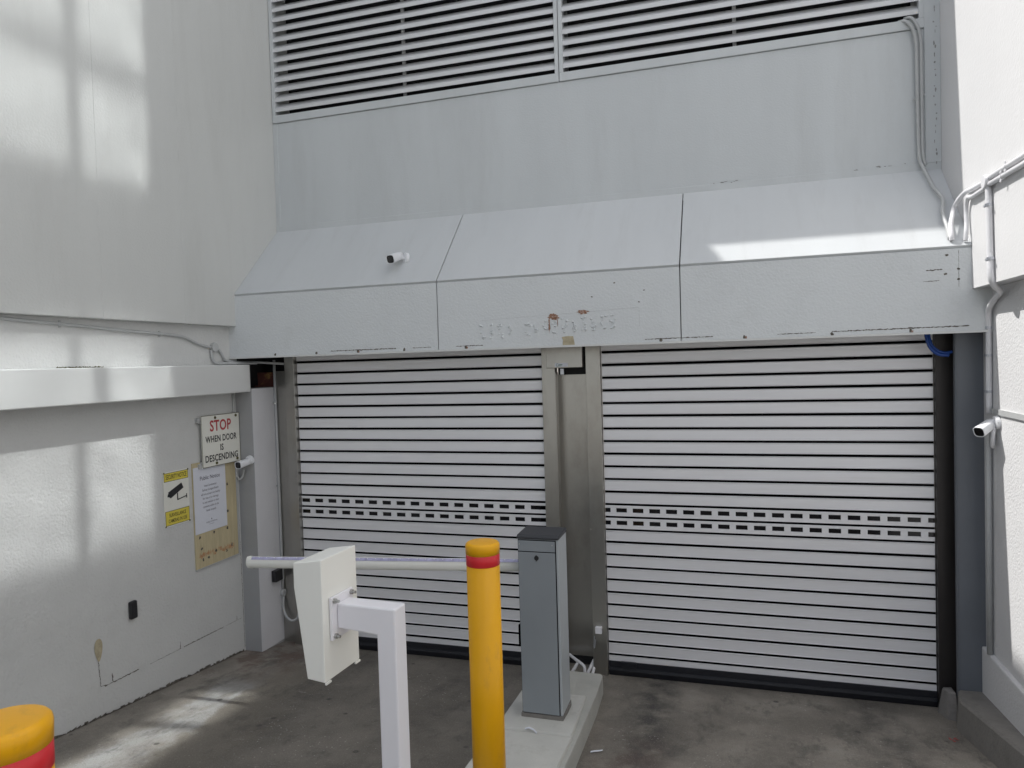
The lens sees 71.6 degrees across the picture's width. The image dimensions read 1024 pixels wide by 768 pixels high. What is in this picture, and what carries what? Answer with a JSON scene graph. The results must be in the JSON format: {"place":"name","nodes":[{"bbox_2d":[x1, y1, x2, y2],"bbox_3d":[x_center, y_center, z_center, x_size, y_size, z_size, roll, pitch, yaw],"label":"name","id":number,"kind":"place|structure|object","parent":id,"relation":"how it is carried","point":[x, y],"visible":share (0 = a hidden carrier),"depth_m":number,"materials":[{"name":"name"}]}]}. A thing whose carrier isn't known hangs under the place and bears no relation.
{"place":"outdoors","nodes":[
{"label":"outdoors","id":0,"kind":"place"},
{"bbox_2d":[54,368,997,767],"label":"driveway","id":1,"kind":"structure","parent":0,"point":[274,706],"depth_m":5.07,"materials":[{"name":"concrete"}]},
{"bbox_2d":[0,704,54,767],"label":"bollard","id":2,"kind":"object","parent":1,"relation":"on","point":[26,735],"visible":1,"depth_m":1.45,"materials":[{"name":"yellow metal"}]},
{"bbox_2d":[0,0,288,739],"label":"side wall","id":3,"kind":"structure","parent":1,"relation":"on","point":[137,181],"depth_m":5.40,"materials":[{"name":"paint"}]},
{"bbox_2d":[0,316,211,348],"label":"wall conduit","id":4,"kind":"object","parent":3,"relation":"attached to","point":[60,324],"depth_m":5.24,"materials":[{"name":"white metal"}]},
{"bbox_2d":[0,365,250,410],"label":"ledge beam","id":5,"kind":"structure","parent":3,"relation":"attached to","point":[34,388],"depth_m":5.16,"materials":[{"name":"paint"}]},
{"bbox_2d":[56,366,103,367],"bbox_3d":[-3.117,-0.121,5.127,0.001,0.018,0.391,-1,2,17],"label":"debris line","id":6,"kind":"object","parent":5,"relation":"on","point":[78,367],"visible":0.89,"depth_m":5.12,"materials":[{"name":"grey"}]},
{"bbox_2d":[128,600,137,619],"bbox_3d":[-2.945,1.755,5.513,0.035,0.140,0.065,-1,2,17],"label":"bell push","id":7,"kind":"object","parent":3,"relation":"attached to","point":[133,610],"visible":1,"depth_m":5.49,"materials":[{"name":"black plastic"}]},
{"bbox_2d":[162,468,190,527],"bbox_3d":[-2.828,0.957,5.986,0.009,0.458,0.285,-1,2,17],"label":"security sign","id":8,"kind":"object","parent":3,"relation":"attached to","point":[176,497],"visible":1,"depth_m":5.98,"materials":[{"name":"yellow plastic"}]},
{"bbox_2d":[210,343,218,351],"bbox_3d":[-2.703,-0.333,6.441,0.035,0.083,0.083,-1,2,17],"label":"junction box","id":9,"kind":"object","parent":3,"relation":"attached to","point":[215,347],"visible":1,"depth_m":6.42,"materials":[{"name":"white plastic"}]},
{"bbox_2d":[191,462,240,571],"bbox_3d":[-2.682,1.154,6.447,0.013,0.942,0.585,-1,2,17],"label":"backing board","id":10,"kind":"object","parent":3,"relation":"attached to","point":[217,545],"visible":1,"depth_m":6.54,"materials":[{"name":"beige wood"}]},
{"bbox_2d":[193,464,226,534],"bbox_3d":[-2.702,1.018,6.360,0.004,0.585,0.407,-1,2,17],"label":"paper notice","id":11,"kind":"object","parent":10,"relation":"attached to","point":[210,503],"visible":1,"depth_m":6.35,"materials":[{"name":"white paper"}]},
{"bbox_2d":[194,412,240,468],"bbox_3d":[-2.674,0.506,6.468,0.042,0.462,0.545,-1,2,17],"label":"stop sign","id":12,"kind":"object","parent":3,"relation":"attached to","point":[220,438],"visible":0.97,"depth_m":6.46,"materials":[{"name":"white metal"}]},
{"bbox_2d":[210,350,256,364],"bbox_3d":[-2.599,-0.247,6.611,0.057,0.141,0.493,-1,2,33],"label":"wall conduit","id":13,"kind":"object","parent":3,"relation":"attached to","point":[230,363],"depth_m":6.59,"materials":[{"name":"white plastic"}]},
{"bbox_2d":[232,394,244,479],"bbox_3d":[-2.580,0.501,6.692,0.094,0.820,0.026,-2,2,-3],"label":"camera conduit","id":14,"kind":"object","parent":3,"relation":"attached to","point":[243,472],"visible":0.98,"depth_m":6.69,"materials":[{"name":"grey plastic"}]},
{"bbox_2d":[218,349,283,364],"bbox_3d":[-2.500,-0.262,6.744,0.655,0.181,0.147,-3,2,-42],"label":"wall conduit","id":15,"kind":"object","parent":3,"relation":"attached to","point":[258,362],"depth_m":6.84,"materials":[{"name":"white plastic"}]},
{"bbox_2d":[237,357,283,387],"bbox_3d":[-2.620,-0.190,7.070,0.860,0.700,0.600,-1,2,17],"label":"dark recess","id":16,"kind":"object","parent":3,"relation":"attached to","point":[255,370],"visible":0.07,"depth_m":7.21,"materials":[{"name":"black"}]},
{"bbox_2d":[235,387,283,651],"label":"pillar","id":17,"kind":"structure","parent":1,"relation":"on","point":[249,544],"depth_m":6.74,"materials":[{"name":"paint"}]},
{"bbox_2d":[235,455,253,468],"bbox_3d":[-2.498,0.729,6.627,0.084,0.106,0.185,-1,2,22],"label":"security camera","id":18,"kind":"object","parent":17,"relation":"attached to","point":[247,461],"visible":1,"depth_m":6.59,"materials":[{"name":"white plastic"}]},
{"bbox_2d":[255,372,273,386],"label":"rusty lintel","id":19,"kind":"structure","parent":17,"relation":"on","point":[265,379],"depth_m":7.13,"materials":[{"name":"metal"}]},
{"bbox_2d":[251,387,284,651],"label":"pillar cladding","id":20,"kind":"structure","parent":17,"relation":"attached to","point":[268,533],"depth_m":6.86,"materials":[{"name":"paint"}]},
{"bbox_2d":[272,568,282,581],"bbox_3d":[-2.298,1.871,6.944,0.050,0.110,0.110,-1,2,17],"label":"door sensor","id":21,"kind":"object","parent":17,"relation":"attached to","point":[277,574],"depth_m":6.91,"materials":[{"name":"black plastic"}]},
{"bbox_2d":[273,360,283,589],"bbox_3d":[-2.310,0.909,7.019,0.030,2.290,0.060,-1,2,17],"label":"wall conduit","id":22,"kind":"object","parent":17,"relation":"attached to","point":[278,465],"depth_m":7.01,"materials":[{"name":"grey metal"}]},
{"bbox_2d":[276,371,294,641],"bbox_3d":[-2.234,1.218,7.042,0.160,2.695,0.035,-1,2,17],"label":"jamb panel","id":23,"kind":"object","parent":17,"relation":"attached to","point":[289,630],"visible":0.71,"depth_m":7.03,"materials":[{"name":"silver metal"}]},
{"bbox_2d":[280,589,285,595],"bbox_3d":[-2.272,2.072,7.054,0.034,0.070,0.070,-1,2,17],"label":"junction box","id":24,"kind":"object","parent":23,"relation":"attached to","point":[283,592],"visible":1,"depth_m":7.03,"materials":[{"name":"grey plastic"}]},
{"bbox_2d":[282,596,298,621],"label":"wall conduit","id":25,"kind":"object","parent":24,"relation":"attached to","point":[285,613],"depth_m":7.02,"materials":[{"name":"grey plastic"}]},
{"bbox_2d":[465,691,585,767],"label":"concrete pad","id":26,"kind":"object","parent":1,"relation":"on","point":[547,745],"visible":0.53,"depth_m":4.50,"materials":[{"name":"grey concrete"}]},
{"bbox_2d":[246,526,570,720],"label":"boom gate","id":27,"kind":"structure","parent":26,"relation":"on","point":[539,564],"depth_m":4.78,"materials":[{"name":"metal"}]},
{"bbox_2d":[518,552,559,715],"bbox_3d":[0.181,1.675,4.766,0.255,1.095,0.008,-1,2,17],"label":"door","id":28,"kind":"structure","parent":27,"relation":"in","point":[537,579],"depth_m":4.76,"materials":[{"name":"grey paint"}]},
{"bbox_2d":[465,538,505,767],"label":"bollard","id":29,"kind":"object","parent":26,"relation":"on","point":[485,646],"visible":1,"depth_m":3.40,"materials":[{"name":"yellow metal"}]},
{"bbox_2d":[546,346,592,664],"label":"pillar","id":30,"kind":"structure","parent":1,"relation":"on","point":[572,440],"depth_m":6.27,"materials":[{"name":"silver metal"}]},
{"bbox_2d":[571,662,578,670],"bbox_3d":[0.544,2.470,6.164,0.125,0.128,0.035,-3,2,-32],"label":"conduit stub","id":31,"kind":"object","parent":1,"relation":"on","point":[575,666],"visible":0.67,"depth_m":6.15,"materials":[{"name":"grey plastic"}]},
{"bbox_2d":[569,653,585,671],"bbox_3d":[0.574,2.454,6.186,0.038,0.144,0.237,-3,2,-31],"label":"conduit stub","id":32,"kind":"object","parent":1,"relation":"on","point":[578,661],"visible":0.79,"depth_m":6.16,"materials":[{"name":"grey plastic"}]},
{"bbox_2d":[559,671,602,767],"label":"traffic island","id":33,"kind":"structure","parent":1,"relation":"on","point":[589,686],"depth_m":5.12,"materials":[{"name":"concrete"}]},
{"bbox_2d":[293,545,410,767],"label":"card reader post","id":34,"kind":"object","parent":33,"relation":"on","point":[335,614],"visible":1,"depth_m":2.77,"materials":[{"name":"metal"}]},
{"bbox_2d":[586,660,592,672],"bbox_3d":[0.675,2.462,6.126,0.032,0.138,0.149,0,2,42],"label":"conduit stub","id":35,"kind":"object","parent":1,"relation":"on","point":[590,668],"visible":0.68,"depth_m":6.11,"materials":[{"name":"grey plastic"}]},
{"bbox_2d":[938,687,956,720],"bbox_3d":[3.215,2.352,5.239,0.109,0.215,0.226,-1,2,17],"label":"concrete lump","id":36,"kind":"object","parent":1,"relation":"on","point":[947,708],"visible":0.91,"depth_m":5.17,"materials":[{"name":"grey concrete"}]},
{"bbox_2d":[953,332,985,696],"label":"steel column","id":37,"kind":"structure","parent":1,"relation":"on","point":[969,465],"depth_m":5.10,"materials":[{"name":"grey metal"}]},
{"bbox_2d":[940,0,1023,735],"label":"side wall","id":38,"kind":"structure","parent":1,"relation":"on","point":[982,80],"depth_m":4.61,"materials":[{"name":"paint"}]},
{"bbox_2d":[948,182,980,240],"bbox_3d":[3.058,-1.163,4.804,0.126,0.347,0.556,-1,2,17],"label":"wall conduit","id":39,"kind":"object","parent":38,"relation":"attached to","point":[954,207],"depth_m":4.94,"materials":[{"name":"white metal"}]},
{"bbox_2d":[963,188,984,240],"bbox_3d":[3.076,-1.131,4.721,0.041,0.307,0.406,-1,2,17],"label":"wall conduit","id":40,"kind":"object","parent":38,"relation":"attached to","point":[966,211],"depth_m":4.87,"materials":[{"name":"white metal"}]},
{"bbox_2d":[973,416,1001,436],"bbox_3d":[3.202,0.284,4.765,0.189,0.140,0.111,-2,2,-15],"label":"security camera","id":41,"kind":"object","parent":38,"relation":"attached to","point":[984,428],"visible":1,"depth_m":4.75,"materials":[{"name":"white plastic"}]},
{"bbox_2d":[974,428,983,435],"bbox_3d":[3.134,0.320,4.755,0.034,0.062,0.064,-2,2,-23],"label":"lens window","id":42,"kind":"structure","parent":41,"relation":"in","point":[978,431],"depth_m":4.75,"materials":[{"name":"black glass"}]},
{"bbox_2d":[981,175,993,188],"bbox_3d":[3.004,-1.279,4.483,0.050,0.083,0.083,-1,2,17],"label":"junction box","id":43,"kind":"object","parent":38,"relation":"attached to","point":[984,180],"visible":0.67,"depth_m":4.46,"materials":[{"name":"white plastic"}]},
{"bbox_2d":[985,432,992,654],"bbox_3d":[3.313,1.070,4.925,0.035,1.640,0.050,-1,2,17],"label":"wall conduit","id":44,"kind":"object","parent":38,"relation":"attached to","point":[989,572],"depth_m":4.92,"materials":[{"name":"grey metal"}]},
{"bbox_2d":[990,428,995,447],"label":"camera conduit","id":45,"kind":"object","parent":38,"relation":"attached to","point":[993,439],"visible":0.88,"depth_m":4.77,"materials":[{"name":"white plastic"}]},
{"bbox_2d":[983,186,1003,412],"bbox_3d":[3.158,-0.524,4.652,0.107,1.471,0.539,-1,2,33],"label":"wall conduit","id":46,"kind":"object","parent":38,"relation":"attached to","point":[994,285],"depth_m":4.55,"materials":[{"name":"metal"}]},
{"bbox_2d":[987,152,1023,179],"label":"wall conduit","id":47,"kind":"object","parent":38,"relation":"attached to","point":[1010,164],"depth_m":4.16,"materials":[{"name":"white metal"}]},
{"bbox_2d":[987,161,1023,185],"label":"wall conduit","id":48,"kind":"object","parent":38,"relation":"attached to","point":[1010,171],"depth_m":4.17,"materials":[{"name":"white metal"}]},
{"bbox_2d":[956,690,1023,767],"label":"kerb","id":49,"kind":"structure","parent":1,"relation":"on","point":[990,731],"depth_m":4.62,"materials":[{"name":"concrete"}]},
{"bbox_2d":[273,0,941,231],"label":"facade wall","id":50,"kind":"structure","parent":0,"point":[835,110],"depth_m":6.21,"materials":[{"name":"paint"}]},
{"bbox_2d":[268,0,559,123],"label":"louvre vent","id":51,"kind":"object","parent":50,"relation":"attached to","point":[341,57],"visible":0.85,"depth_m":6.88,"materials":[{"name":"metal"}]},
{"bbox_2d":[229,169,992,358],"bbox_3d":[0.401,-0.958,6.075,6.210,1.300,0.736,-1,2,17],"label":"canopy","id":52,"kind":"object","parent":50,"relation":"attached to","point":[875,255],"visible":1,"depth_m":5.70,"materials":[{"name":"metal"}]},
{"bbox_2d":[386,252,409,263],"bbox_3d":[-1.015,-1.116,6.284,0.117,0.121,0.241,0,2,40],"label":"security camera","id":53,"kind":"object","parent":52,"relation":"attached to","point":[395,257],"visible":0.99,"depth_m":6.24,"materials":[{"name":"white plastic"}]},
{"bbox_2d":[387,255,393,262],"bbox_3d":[-1.061,-1.092,6.205,0.070,0.069,0.033,-1,2,24],"label":"lens window","id":54,"kind":"structure","parent":53,"relation":"in","point":[390,259],"depth_m":6.20,"materials":[{"name":"black glass"}]},
{"bbox_2d":[284,348,558,664],"bbox_3d":[-0.874,1.097,6.591,2.700,2.885,0.095,-1,2,17],"label":"roller door","id":55,"kind":"structure","parent":52,"relation":"attached to","point":[446,454],"depth_m":6.57,"materials":[{"name":"white metal"}]},
{"bbox_2d":[585,333,956,706],"bbox_3d":[2.039,1.037,5.679,2.865,2.885,0.135,-1,2,17],"label":"roller door","id":56,"kind":"structure","parent":52,"relation":"attached to","point":[775,515],"depth_m":5.67,"materials":[{"name":"white metal"}]},
{"bbox_2d":[924,334,948,356],"bbox_3d":[3.065,-0.307,5.122,0.159,0.228,0.042,-1,2,25],"label":"blue cable","id":57,"kind":"object","parent":52,"relation":"hanging from","point":[932,350],"visible":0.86,"depth_m":5.12,"materials":[{"name":"blue plastic"}]},
{"bbox_2d":[928,334,952,353],"bbox_3d":[3.093,-0.319,5.130,0.160,0.208,0.044,-1,2,17],"label":"blue cable","id":58,"kind":"object","parent":52,"relation":"hanging from","point":[938,350],"visible":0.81,"depth_m":5.12,"materials":[{"name":"blue plastic"}]},
{"bbox_2d":[557,0,923,81],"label":"louvre vent","id":59,"kind":"object","parent":50,"relation":"attached to","point":[607,37],"visible":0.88,"depth_m":6.06,"materials":[{"name":"metal"}]},
{"bbox_2d":[903,16,926,165],"bbox_3d":[3.141,-2.286,5.530,0.153,1.184,0.051,0,2,39],"label":"vent cable","id":60,"kind":"object","parent":59,"relation":"attached to","point":[917,26],"visible":1,"depth_m":5.50,"materials":[{"name":"grey plastic"}]},
{"bbox_2d":[899,19,948,239],"bbox_3d":[3.100,-1.932,5.250,0.142,1.834,0.725,-2,2,4],"label":"vent cable","id":61,"kind":"object","parent":59,"relation":"attached to","point":[921,164],"visible":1,"depth_m":5.50,"materials":[{"name":"grey plastic"}]}
]}

